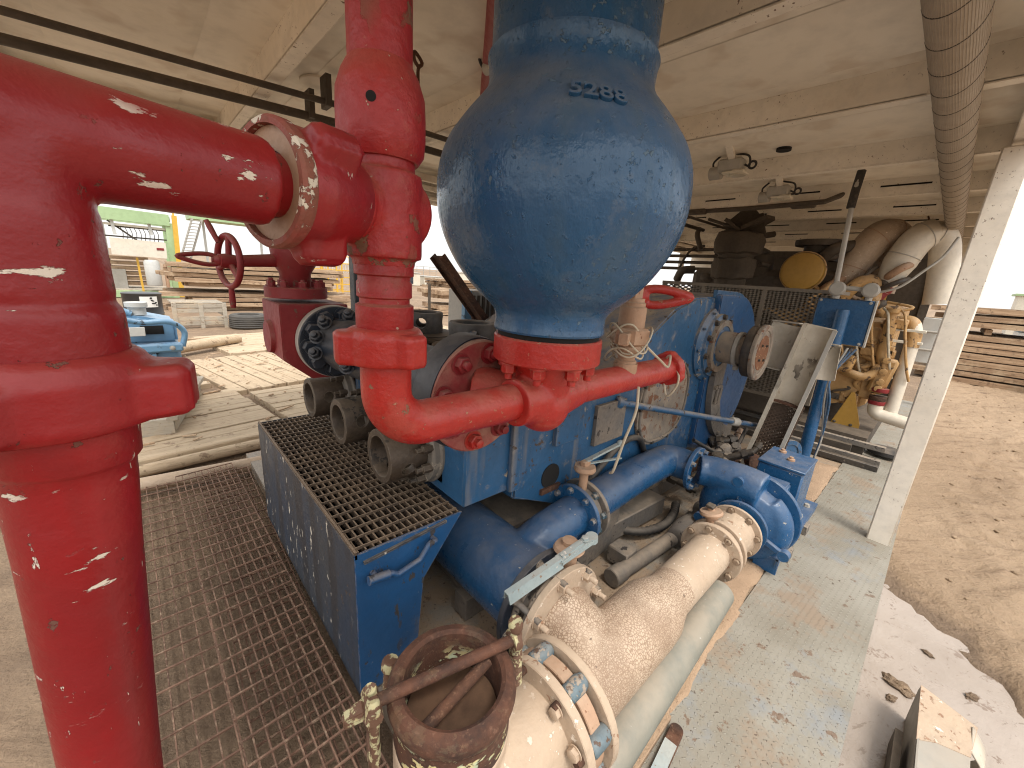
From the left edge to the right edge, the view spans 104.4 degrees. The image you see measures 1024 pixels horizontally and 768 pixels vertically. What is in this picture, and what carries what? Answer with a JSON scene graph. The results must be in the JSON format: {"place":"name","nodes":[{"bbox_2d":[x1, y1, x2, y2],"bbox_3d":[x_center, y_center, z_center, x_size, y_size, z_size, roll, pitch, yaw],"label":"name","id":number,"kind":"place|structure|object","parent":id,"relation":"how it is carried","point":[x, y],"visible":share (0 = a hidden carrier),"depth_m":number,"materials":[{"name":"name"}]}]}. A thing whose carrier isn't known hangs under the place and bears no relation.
{"place":"outdoors","nodes":[
{"label":"outdoors","id":0,"kind":"place"},
{"bbox_2d":[0,248,1023,767],"bbox_3d":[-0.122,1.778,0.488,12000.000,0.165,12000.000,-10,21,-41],"label":"ground","id":1,"kind":"structure","parent":0,"point":[984,624],"depth_m":2.45,"materials":[{"name":"sand"}]},
{"bbox_2d":[98,206,180,297],"bbox_3d":[-16.510,-5.138,15.205,5.534,3.335,3.040,-10,21,-41],"label":"green frame skid","id":2,"kind":"object","parent":1,"relation":"on","point":[135,248],"visible":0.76,"depth_m":15.65,"materials":[{"name":"paint"}]},
{"bbox_2d":[120,291,164,314],"bbox_3d":[-6.451,-1.059,7.007,0.540,1.090,0.540,-10,21,-41],"label":"box","id":3,"kind":"object","parent":1,"relation":"on","point":[153,300],"visible":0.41,"depth_m":6.79,"materials":[{"name":"grey"}]},
{"bbox_2d":[0,52,292,767],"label":"standpipe","id":4,"kind":"object","parent":1,"relation":"on","point":[87,387],"visible":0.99,"depth_m":0.53,"materials":[{"name":"metal"}]},
{"bbox_2d":[242,113,374,266],"bbox_3d":[-0.414,-0.374,0.813,0.254,0.254,0.190,12,17,27],"label":"hammer union","id":5,"kind":"object","parent":4,"relation":"attached to","point":[325,219],"visible":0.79,"depth_m":0.73,"materials":[{"name":"red paint"}]},
{"bbox_2d":[171,213,184,296],"bbox_3d":[-13.709,-5.421,16.253,0.280,3.653,0.160,-10,21,-41],"label":"yellow post","id":6,"kind":"object","parent":1,"relation":"on","point":[175,234],"visible":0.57,"depth_m":16.07,"materials":[{"name":"metal"}]},
{"bbox_2d":[141,482,247,767],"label":"walkway grating","id":7,"kind":"object","parent":1,"relation":"on","point":[169,688],"visible":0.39,"depth_m":1.84,"materials":[{"name":"metal"}]},
{"bbox_2d":[167,299,228,328],"bbox_3d":[-8.314,-1.859,10.501,0.970,0.660,1.120,18,21,42],"label":"wooden crate","id":8,"kind":"object","parent":1,"relation":"on","point":[219,307],"visible":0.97,"depth_m":10.22,"materials":[{"name":"grey wood"}]},
{"bbox_2d":[138,432,259,476],"bbox_3d":[-3.006,0.678,3.483,0.219,0.120,3.228,17,20,39],"label":"edge timber","id":9,"kind":"object","parent":1,"relation":"on","point":[152,464],"visible":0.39,"depth_m":3.58,"materials":[{"name":"brown wood"}]},
{"bbox_2d":[140,456,261,492],"bbox_3d":[-2.847,0.784,3.100,2.711,0.120,0.120,-8,19,-37],"label":"cream pipe","id":10,"kind":"object","parent":1,"relation":"on","point":[155,480],"visible":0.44,"depth_m":3.22,"materials":[{"name":"metal"}]},
{"bbox_2d":[138,388,279,456],"bbox_3d":[-4.081,0.537,3.936,1.841,0.099,2.839,15,19,36],"label":"rig mat","id":11,"kind":"object","parent":1,"relation":"on","point":[219,421],"visible":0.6,"depth_m":4.41,"materials":[{"name":"brown wood"}]},
{"bbox_2d":[141,376,203,436],"bbox_3d":[-4.246,0.239,4.435,1.095,0.200,1.620,-5,18,-29],"label":"mat pallet","id":12,"kind":"object","parent":11,"relation":"on","point":[162,426],"visible":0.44,"depth_m":3.97,"materials":[{"name":"grey wood"}]},
{"bbox_2d":[123,301,187,356],"bbox_3d":[-4.558,-0.425,4.664,1.164,1.154,0.930,-10,21,-41],"label":"gearbox","id":13,"kind":"object","parent":12,"relation":"on","point":[154,334],"visible":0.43,"depth_m":4.57,"materials":[{"name":"blue paint"}]},
{"bbox_2d":[163,302,262,310],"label":"timber mat","id":14,"kind":"object","parent":1,"relation":"on","point":[166,305],"visible":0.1,"depth_m":13.96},
{"bbox_2d":[184,298,350,306],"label":"timber mat","id":15,"kind":"object","parent":14,"relation":"on","point":[248,304],"visible":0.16,"depth_m":14.11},
{"bbox_2d":[185,296,349,301],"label":"timber mat","id":16,"kind":"object","parent":15,"relation":"on","point":[238,299],"visible":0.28,"depth_m":13.92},
{"bbox_2d":[158,287,349,297],"bbox_3d":[-9.524,-3.496,15.347,6.285,0.214,1.979,-10,21,-41],"label":"timber mat","id":17,"kind":"object","parent":16,"relation":"on","point":[171,291],"visible":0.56,"depth_m":13.98,"materials":[{"name":"wood"}]},
{"bbox_2d":[181,282,332,290],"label":"timber mat","id":18,"kind":"object","parent":17,"relation":"on","point":[222,285],"visible":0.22,"depth_m":13.45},
{"bbox_2d":[166,276,333,286],"bbox_3d":[-9.512,-3.858,14.907,5.219,0.201,1.970,-10,21,-41],"label":"timber mat","id":19,"kind":"object","parent":18,"relation":"on","point":[207,280],"visible":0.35,"depth_m":13.24,"materials":[{"name":"wood"}]},
{"bbox_2d":[155,270,339,283],"bbox_3d":[-9.685,-4.047,15.022,5.687,0.197,1.980,-10,21,-41],"label":"timber mat","id":20,"kind":"object","parent":19,"relation":"on","point":[228,276],"visible":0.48,"depth_m":13.52,"materials":[{"name":"wood"}]},
{"bbox_2d":[163,267,343,277],"bbox_3d":[-9.489,-4.205,15.045,5.625,0.198,1.980,-10,21,-41],"label":"timber mat","id":21,"kind":"object","parent":20,"relation":"on","point":[226,271],"visible":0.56,"depth_m":13.97,"materials":[{"name":"wood"}]},
{"bbox_2d":[164,261,342,274],"bbox_3d":[-9.519,-4.392,15.061,5.538,0.207,1.967,-10,21,-41],"label":"timber mat","id":22,"kind":"object","parent":21,"relation":"on","point":[191,265],"visible":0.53,"depth_m":14.09,"materials":[{"name":"wood"}]},
{"bbox_2d":[185,215,262,268],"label":"green platform","id":23,"kind":"structure","parent":1,"relation":"on","point":[216,221],"depth_m":23.61,"materials":[{"name":"paint"}]},
{"bbox_2d":[181,218,202,260],"bbox_3d":[-18.297,-7.956,22.546,1.485,2.832,0.250,-10,21,-41],"label":"steel stair","id":24,"kind":"object","parent":23,"relation":"attached to","point":[188,232],"visible":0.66,"depth_m":22.43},
{"bbox_2d":[193,332,267,355],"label":"rig mat","id":25,"kind":"object","parent":1,"relation":"on","point":[254,342],"visible":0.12,"depth_m":8.22,"materials":[{"name":"brown wood"}]},
{"bbox_2d":[181,334,240,352],"bbox_3d":[-5.982,-0.810,7.825,0.200,0.197,1.320,6,15,9],"label":"log","id":26,"kind":"object","parent":25,"relation":"on","point":[203,343],"visible":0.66,"depth_m":7.79,"materials":[{"name":"brown wood"}]},
{"bbox_2d":[228,313,263,329],"bbox_3d":[-7.161,-1.719,10.808,0.920,0.360,0.920,-10,21,-41],"label":"tyre","id":27,"kind":"object","parent":1,"relation":"on","point":[247,321],"visible":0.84,"depth_m":10.47,"materials":[{"name":"rubber"}]},
{"bbox_2d":[191,352,310,394],"bbox_3d":[-4.019,-0.315,7.058,2.349,0.101,2.493,14,18,33],"label":"rig mat","id":28,"kind":"object","parent":1,"relation":"on","point":[261,376],"visible":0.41,"depth_m":6.36,"materials":[{"name":"brown wood"}]},
{"bbox_2d":[143,343,302,445],"bbox_3d":[-3.638,-0.441,7.368,7.666,0.033,6.636,-10,21,-41],"label":"wood debris","id":29,"kind":"object","parent":28,"relation":"on","point":[151,443],"visible":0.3,"depth_m":5.33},
{"bbox_2d":[250,384,308,417],"bbox_3d":[-1.998,0.176,5.772,2.089,0.101,2.548,16,20,38],"label":"rig mat","id":30,"kind":"object","parent":1,"relation":"on","point":[277,400],"visible":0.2,"depth_m":5.24,"materials":[{"name":"brown wood"}]},
{"bbox_2d":[200,466,365,767],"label":"walkway grating","id":31,"kind":"object","parent":1,"relation":"on","point":[296,721],"visible":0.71,"depth_m":1.84,"materials":[{"name":"metal"}]},
{"bbox_2d":[175,463,388,767],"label":"walkway grating","id":32,"kind":"object","parent":31,"relation":"on","point":[281,691],"visible":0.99,"depth_m":1.84,"materials":[{"name":"metal"}]},
{"bbox_2d":[314,256,349,292],"bbox_3d":[-10.888,-6.659,24.024,1.790,2.300,1.590,-10,21,-41],"label":"pipe cage","id":33,"kind":"object","parent":1,"relation":"on","point":[341,279],"visible":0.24,"depth_m":23.81,"materials":[{"name":"yellow paint"}]},
{"bbox_2d":[246,429,841,731],"bbox_3d":[2.249,0.492,5.459,9.380,0.100,3.590,-10,21,-41],"label":"skid pan","id":34,"kind":"object","parent":1,"relation":"on","point":[440,586],"visible":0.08,"depth_m":2.37,"materials":[{"name":"metal"}]},
{"bbox_2d":[349,256,358,310],"bbox_3d":[-1.184,-0.083,3.115,0.090,1.780,0.090,-10,21,-41],"label":"post","id":35,"kind":"object","parent":34,"relation":"on","point":[354,298],"depth_m":2.90,"materials":[{"name":"metal"}]},
{"bbox_2d":[258,414,461,696],"bbox_3d":[-0.933,0.734,2.223,0.475,0.691,1.635,-10,21,-41],"label":"catch box","id":36,"kind":"object","parent":34,"relation":"on","point":[362,543],"visible":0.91,"depth_m":1.74,"materials":[{"name":"blue paint"}]},
{"bbox_2d":[342,615,571,767],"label":"suction strainer","id":37,"kind":"object","parent":34,"relation":"on","point":[458,696],"visible":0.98,"depth_m":1.14,"materials":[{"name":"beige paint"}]},
{"bbox_2d":[430,254,487,320],"bbox_3d":[-0.497,-0.317,3.979,0.671,1.844,0.172,-10,21,-41],"label":"rusty channel","id":38,"kind":"object","parent":34,"relation":"on","point":[447,270],"visible":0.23,"depth_m":3.74,"materials":[{"name":"metal"}]},
{"bbox_2d":[448,288,494,329],"bbox_3d":[-0.408,-0.412,5.001,0.820,1.500,0.440,-10,21,-41],"label":"cabinet","id":39,"kind":"object","parent":34,"relation":"on","point":[457,309],"visible":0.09,"depth_m":4.66,"materials":[{"name":"metal"}]},
{"bbox_2d":[303,290,773,620],"bbox_3d":[0.686,0.031,3.289,4.240,1.695,1.974,-10,21,-41],"label":"mud pump","id":40,"kind":"object","parent":34,"relation":"on","point":[719,342],"visible":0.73,"depth_m":2.35,"materials":[{"name":"blue paint"}]},
{"bbox_2d":[262,298,355,377],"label":"junction block","id":41,"kind":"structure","parent":40,"relation":"attached to","point":[289,325],"depth_m":2.01,"materials":[{"name":"red paint"}]},
{"bbox_2d":[174,219,327,307],"bbox_3d":[-1.267,-0.592,1.975,0.638,0.420,0.306,-10,21,-41],"label":"gate valve","id":42,"kind":"object","parent":41,"relation":"attached to","point":[295,281],"visible":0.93,"depth_m":1.97,"materials":[{"name":"red paint"}]},
{"bbox_2d":[424,481,600,652],"bbox_3d":[-0.328,0.718,2.407,0.810,0.596,1.924,-10,21,-41],"label":"suction manifold","id":43,"kind":"object","parent":40,"relation":"attached to","point":[500,570],"visible":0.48,"depth_m":1.85,"materials":[{"name":"blue paint"}]},
{"bbox_2d":[431,339,684,450],"bbox_3d":[0.352,0.016,1.828,1.503,0.456,0.417,-10,21,-41],"label":"discharge tee","id":44,"kind":"object","parent":40,"relation":"attached to","point":[552,401],"visible":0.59,"depth_m":1.51,"materials":[{"name":"red paint"}]},
{"bbox_2d":[333,0,523,443],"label":"discharge riser","id":45,"kind":"object","parent":44,"relation":"attached to","point":[379,106],"visible":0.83,"depth_m":0.93,"materials":[{"name":"red paint"}]},
{"bbox_2d":[437,0,692,387],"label":"pulsation dampener","id":46,"kind":"object","parent":44,"relation":"on","point":[564,182],"visible":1,"depth_m":1.02,"materials":[{"name":"blue paint"}]},
{"bbox_2d":[609,386,639,473],"bbox_3d":[0.534,0.235,1.893,0.091,0.466,0.044,10,16,20],"label":"hanging wire","id":47,"kind":"object","parent":44,"relation":"hanging from","point":[628,430],"visible":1,"depth_m":1.88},
{"bbox_2d":[603,288,653,364],"bbox_3d":[0.548,-0.293,1.815,0.210,0.435,0.210,-1,16,-18],"label":"relief valve","id":48,"kind":"object","parent":44,"relation":"on","point":[628,335],"visible":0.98,"depth_m":1.77,"materials":[{"name":"beige paint"}]},
{"bbox_2d":[648,347,679,396],"bbox_3d":[0.761,-0.051,2.001,0.096,0.311,0.374,15,19,35],"label":"wire loop","id":49,"kind":"object","parent":44,"relation":"attached to","point":[666,366],"visible":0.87,"depth_m":2.10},
{"bbox_2d":[642,285,693,308],"bbox_3d":[0.801,-0.326,2.216,0.360,0.490,0.136,8,16,15],"label":"handwheel","id":50,"kind":"object","parent":44,"relation":"attached to","point":[682,297],"visible":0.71,"depth_m":2.17,"materials":[{"name":"red paint"}]},
{"bbox_2d":[615,396,757,427],"bbox_3d":[1.397,0.229,2.972,1.879,0.496,0.080,-6,18,-32],"label":"control rod","id":51,"kind":"object","parent":40,"relation":"attached to","point":[623,402],"visible":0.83,"depth_m":2.80,"materials":[{"name":"blue paint"}]},
{"bbox_2d":[666,427,763,492],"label":"pipe fittings","id":52,"kind":"object","parent":40,"relation":"attached to","point":[728,447],"visible":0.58,"depth_m":3.27,"materials":[{"name":"metal"}]},
{"bbox_2d":[607,488,664,563],"bbox_3d":[0.856,0.972,2.780,0.769,0.165,0.365,-10,21,-41],"label":"timber dunnage","id":53,"kind":"object","parent":34,"relation":"on","point":[647,504],"visible":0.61,"depth_m":2.77,"materials":[{"name":"grey wood"}]},
{"bbox_2d":[604,532,677,587],"bbox_3d":[1.082,1.054,2.700,1.300,0.110,0.110,-8,19,-38],"label":"drain pipe","id":54,"kind":"object","parent":34,"relation":"on","point":[616,574],"visible":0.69,"depth_m":2.42,"materials":[{"name":"grey metal"}]},
{"bbox_2d":[522,502,762,767],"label":"suction wye","id":55,"kind":"object","parent":34,"relation":"on","point":[589,666],"visible":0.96,"depth_m":1.57,"materials":[{"name":"beige paint"}]},
{"bbox_2d":[623,501,679,536],"bbox_3d":[0.986,0.991,2.866,0.814,0.075,0.248,-4,17,-26],"label":"rubber hose","id":56,"kind":"object","parent":34,"relation":"on","point":[667,521],"visible":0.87,"depth_m":2.76,"materials":[{"name":"rubber"}]},
{"bbox_2d":[667,501,698,547],"bbox_3d":[1.300,0.998,2.871,0.573,0.152,0.185,-10,21,-41],"label":"flexible conduit","id":57,"kind":"object","parent":34,"relation":"on","point":[679,526],"visible":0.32,"depth_m":2.73,"materials":[{"name":"grey metal"}]},
{"bbox_2d":[683,446,817,574],"bbox_3d":[1.803,0.770,2.889,1.215,0.658,0.663,-10,21,-41],"label":"charge pump","id":58,"kind":"object","parent":34,"relation":"on","point":[768,494],"visible":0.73,"depth_m":2.56,"materials":[{"name":"blue paint"}]},
{"bbox_2d":[551,440,692,539],"bbox_3d":[0.780,0.520,2.516,1.244,0.553,0.336,-10,21,-41],"label":"crossover pipe","id":59,"kind":"object","parent":58,"relation":"attached to","point":[601,498],"visible":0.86,"depth_m":2.29,"materials":[{"name":"metal"}]},
{"bbox_2d":[588,434,646,480],"bbox_3d":[0.675,0.498,2.556,0.777,0.311,0.060,-10,21,-41],"label":"cable loop","id":60,"kind":"object","parent":59,"relation":"hanging from","point":[613,452],"visible":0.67,"depth_m":2.46,"materials":[{"name":"black rubber"}]},
{"bbox_2d":[740,320,841,468],"bbox_3d":[2.241,0.158,3.370,0.636,1.376,0.485,2,15,-6],"label":"belt guard","id":61,"kind":"object","parent":58,"relation":"on","point":[804,357],"visible":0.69,"depth_m":3.26,"materials":[{"name":"white paint"}]},
{"bbox_2d":[667,461,837,713],"bbox_3d":[1.570,1.128,2.687,4.580,0.026,0.390,-10,21,-41],"label":"sand drift","id":62,"kind":"object","parent":34,"relation":"on","point":[744,581],"visible":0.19,"depth_m":2.36,"materials":[{"name":"sand"}]},
{"bbox_2d":[611,580,733,767],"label":"grey pipe","id":63,"kind":"object","parent":62,"relation":"on","point":[640,716],"visible":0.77,"depth_m":1.64,"materials":[{"name":"plastic"}]},
{"bbox_2d":[800,169,880,457],"bbox_3d":[2.967,-0.481,3.619,0.222,2.709,0.422,-10,21,-41],"label":"control stand","id":64,"kind":"object","parent":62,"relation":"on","point":[850,321],"visible":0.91,"depth_m":3.57,"materials":[{"name":"blue paint"}]},
{"bbox_2d":[641,400,912,767],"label":"skid deck","id":65,"kind":"structure","parent":1,"relation":"on","point":[775,683],"depth_m":1.96,"materials":[{"name":"metal"}]},
{"bbox_2d":[0,0,1023,545],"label":"pump canopy","id":66,"kind":"object","parent":65,"relation":"on","point":[832,94],"visible":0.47,"depth_m":2.25,"materials":[{"name":"metal"}]},
{"bbox_2d":[299,74,334,94],"bbox_3d":[-1.193,-1.876,2.498,0.260,0.018,0.260,-10,21,-41],"label":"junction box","id":67,"kind":"object","parent":66,"relation":"attached to","point":[307,81],"visible":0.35,"depth_m":2.44,"materials":[{"name":"beige paint"}]},
{"bbox_2d":[0,32,704,231],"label":"steel conduit","id":68,"kind":"object","parent":66,"relation":"attached to","point":[308,114],"visible":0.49,"depth_m":2.13,"materials":[{"name":"metal"}]},
{"bbox_2d":[0,5,722,228],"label":"steel conduit","id":69,"kind":"object","parent":66,"relation":"attached to","point":[325,101],"visible":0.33,"depth_m":1.93,"materials":[{"name":"metal"}]},
{"bbox_2d":[413,50,423,82],"bbox_3d":[-0.444,-1.480,1.862,0.056,0.148,0.032,-10,21,-41],"label":"wire hook","id":70,"kind":"object","parent":66,"relation":"hanging from","point":[418,56],"visible":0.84,"depth_m":1.85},
{"bbox_2d":[480,0,493,94],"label":"overhead pipe","id":71,"kind":"object","parent":66,"relation":"attached to","point":[488,35],"visible":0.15,"depth_m":1.76,"materials":[{"name":"metal"}]},
{"bbox_2d":[661,245,716,284],"bbox_3d":[2.765,-1.912,6.776,0.095,0.871,2.100,-10,21,-41],"label":"pipe rack","id":72,"kind":"object","parent":66,"relation":"hanging from","point":[687,254],"visible":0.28,"depth_m":6.55,"materials":[{"name":"metal"}]},
{"bbox_2d":[708,145,757,180],"bbox_3d":[1.723,-1.786,3.165,0.378,0.215,0.365,-10,21,-41],"label":"roof lamp","id":73,"kind":"object","parent":66,"relation":"attached to","point":[732,165],"visible":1,"depth_m":3.20,"materials":[{"name":"metal"}]},
{"bbox_2d":[688,192,844,214],"bbox_3d":[2.374,-2.132,4.783,0.197,0.152,2.670,-10,20,-40],"label":"cable run","id":74,"kind":"object","parent":66,"relation":"attached to","point":[799,205],"visible":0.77,"depth_m":4.25,"materials":[{"name":"metal"}]},
{"bbox_2d":[758,178,801,202],"bbox_3d":[2.535,-1.883,3.796,0.378,0.215,0.365,-10,21,-41],"label":"roof lamp","id":75,"kind":"object","parent":66,"relation":"attached to","point":[779,191],"visible":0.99,"depth_m":3.84,"materials":[{"name":"metal"}]},
{"bbox_2d":[914,317,941,362],"bbox_3d":[4.693,-0.487,4.466,0.153,0.500,0.290,-10,21,-41],"label":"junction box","id":76,"kind":"object","parent":66,"relation":"attached to","point":[931,326],"visible":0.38,"depth_m":4.44,"materials":[{"name":"metal"}]},
{"bbox_2d":[920,0,994,243],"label":"spiral duct","id":77,"kind":"object","parent":66,"relation":"hanging from","point":[957,34],"visible":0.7,"depth_m":1.49,"materials":[{"name":"metal"}]},
{"bbox_2d":[633,712,670,767],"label":"sand board","id":78,"kind":"object","parent":65,"relation":"on","point":[655,737],"visible":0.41,"depth_m":1.51,"materials":[{"name":"wood"}]},
{"bbox_2d":[650,723,682,767],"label":"steel strip","id":79,"kind":"object","parent":65,"relation":"on","point":[666,752],"visible":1,"depth_m":1.49,"materials":[{"name":"teal paint"}]},
{"bbox_2d":[731,394,887,471],"bbox_3d":[4.087,0.254,6.158,3.480,0.200,2.775,-10,21,-41],"label":"engine skid","id":80,"kind":"object","parent":65,"relation":"on","point":[842,443],"visible":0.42,"depth_m":4.65,"materials":[{"name":"metal"}]},
{"bbox_2d":[662,280,850,416],"bbox_3d":[2.816,-0.460,4.916,0.912,1.462,1.810,-10,21,-41],"label":"drive guard","id":81,"kind":"object","parent":80,"relation":"on","point":[756,395],"visible":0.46,"depth_m":4.32,"materials":[{"name":"metal"}]},
{"bbox_2d":[673,210,926,428],"bbox_3d":[4.125,-1.025,5.816,2.745,2.755,3.342,-10,21,-41],"label":"diesel engine","id":82,"kind":"object","parent":80,"relation":"on","point":[864,376],"visible":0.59,"depth_m":4.91,"materials":[{"name":"yellow paint"}]},
{"bbox_2d":[840,274,881,299],"bbox_3d":[4.216,-1.140,4.795,0.314,0.360,0.423,-10,21,-41],"label":"yellow elbow","id":83,"kind":"object","parent":82,"relation":"attached to","point":[861,281],"visible":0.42,"depth_m":4.68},
{"bbox_2d":[823,219,911,297],"bbox_3d":[4.440,-1.466,4.881,0.792,1.048,0.454,3,15,-4],"label":"air duct","id":84,"kind":"object","parent":82,"relation":"attached to","point":[875,242],"visible":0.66,"depth_m":4.72,"materials":[{"name":"beige paint"}]},
{"bbox_2d":[864,219,961,304],"bbox_3d":[4.598,-1.317,4.548,0.896,1.067,0.321,9,16,18],"label":"air duct","id":85,"kind":"object","parent":82,"relation":"attached to","point":[917,242],"visible":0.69,"depth_m":4.41,"materials":[{"name":"white paint"}]},
{"bbox_2d":[879,237,959,293],"bbox_3d":[4.444,-1.284,4.324,0.586,0.638,0.120,8,16,14],"label":"guy cable","id":86,"kind":"object","parent":85,"relation":"hanging from","point":[932,264],"visible":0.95,"depth_m":4.28,"materials":[{"name":"metal"}]},
{"bbox_2d":[714,251,929,395],"bbox_3d":[5.149,-1.166,7.246,0.800,2.400,3.300,-10,21,-41],"label":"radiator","id":87,"kind":"object","parent":80,"relation":"on","point":[911,293],"depth_m":6.20,"materials":[{"name":"metal"}]},
{"bbox_2d":[838,584,1023,767],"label":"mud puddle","id":88,"kind":"object","parent":1,"relation":"on","point":[903,633],"depth_m":1.99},
{"bbox_2d":[884,728,902,767],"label":"dark flat bar","id":89,"kind":"object","parent":88,"relation":"on","point":[893,754],"visible":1,"depth_m":1.61,"materials":[{"name":"metal"}]},
{"bbox_2d":[882,671,915,698],"bbox_3d":[1.944,1.509,1.992,0.101,0.033,0.134,-10,21,-41],"label":"mud clod","id":90,"kind":"object","parent":88,"relation":"on","point":[903,688],"visible":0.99,"depth_m":1.98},
{"bbox_2d":[899,685,985,767],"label":"concrete block","id":91,"kind":"object","parent":88,"relation":"on","point":[938,733],"visible":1,"depth_m":1.57,"materials":[{"name":"beige paint"}]},
{"bbox_2d":[914,369,1023,391],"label":"timber mat","id":92,"kind":"object","parent":1,"relation":"on","point":[989,383],"visible":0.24,"depth_m":9.50,"materials":[{"name":"wood"}]},
{"bbox_2d":[912,362,1023,385],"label":"timber mat","id":93,"kind":"object","parent":92,"relation":"on","point":[985,376],"visible":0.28,"depth_m":9.51,"materials":[{"name":"wood"}]},
{"bbox_2d":[955,364,1023,378],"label":"timber mat","id":94,"kind":"object","parent":93,"relation":"on","point":[1014,374],"visible":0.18,"depth_m":9.39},
{"bbox_2d":[957,358,1023,372],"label":"timber mat","id":95,"kind":"object","parent":94,"relation":"on","point":[991,365],"visible":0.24,"depth_m":9.39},
{"bbox_2d":[959,351,1023,365],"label":"timber mat","id":96,"kind":"object","parent":95,"relation":"on","point":[993,358],"visible":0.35,"depth_m":9.38,"materials":[{"name":"wood"}]},
{"bbox_2d":[962,345,1023,357],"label":"timber mat","id":97,"kind":"object","parent":96,"relation":"on","point":[993,351],"visible":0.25,"depth_m":9.33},
{"bbox_2d":[964,339,1023,351],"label":"timber mat","id":98,"kind":"object","parent":97,"relation":"on","point":[999,346],"visible":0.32,"depth_m":9.32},
{"bbox_2d":[966,331,1023,345],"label":"timber mat","id":99,"kind":"object","parent":98,"relation":"on","point":[1000,338],"visible":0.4,"depth_m":9.40,"materials":[{"name":"wood"}]},
{"bbox_3d":[13.232,-0.959,8.928,2.200,0.130,0.120,-10,21,-41],"label":"spacer timber","id":100,"kind":"object","parent":99,"relation":"on","visible":0},
{"bbox_2d":[928,317,1023,331],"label":"timber mat","id":101,"kind":"object","parent":100,"relation":"on","point":[1000,326],"visible":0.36,"depth_m":9.28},
{"bbox_2d":[934,312,1023,324],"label":"timber mat","id":102,"kind":"object","parent":101,"relation":"on","point":[998,319],"visible":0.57,"depth_m":9.33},
{"bbox_2d":[931,305,1023,316],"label":"timber mat","id":103,"kind":"object","parent":102,"relation":"on","point":[1005,312],"visible":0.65,"depth_m":9.28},
{"bbox_2d":[939,393,1023,598],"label":"pebbles","id":104,"kind":"object","parent":1,"relation":"on","point":[955,537],"visible":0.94,"depth_m":4.42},
{"bbox_2d":[1001,294,1023,334],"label":"site cabin","id":105,"kind":"object","parent":1,"relation":"on","point":[1018,303],"visible":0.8,"depth_m":28.61,"materials":[{"name":"white paint"}]},
{"bbox_2d":[98,184,1023,308],"label":"sky","id":106,"kind":"structure","parent":0,"point":[1006,278],"materials":[{"name":"white"}]},
{"bbox_2d":[867,444,896,458],"bbox_3d":[4.238,0.763,4.490,0.340,0.060,0.340,-10,21,-41],"label":"oil pan","id":107,"kind":"object","parent":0,"point":[889,453],"visible":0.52,"depth_m":4.42,"materials":[{"name":"black metal"}]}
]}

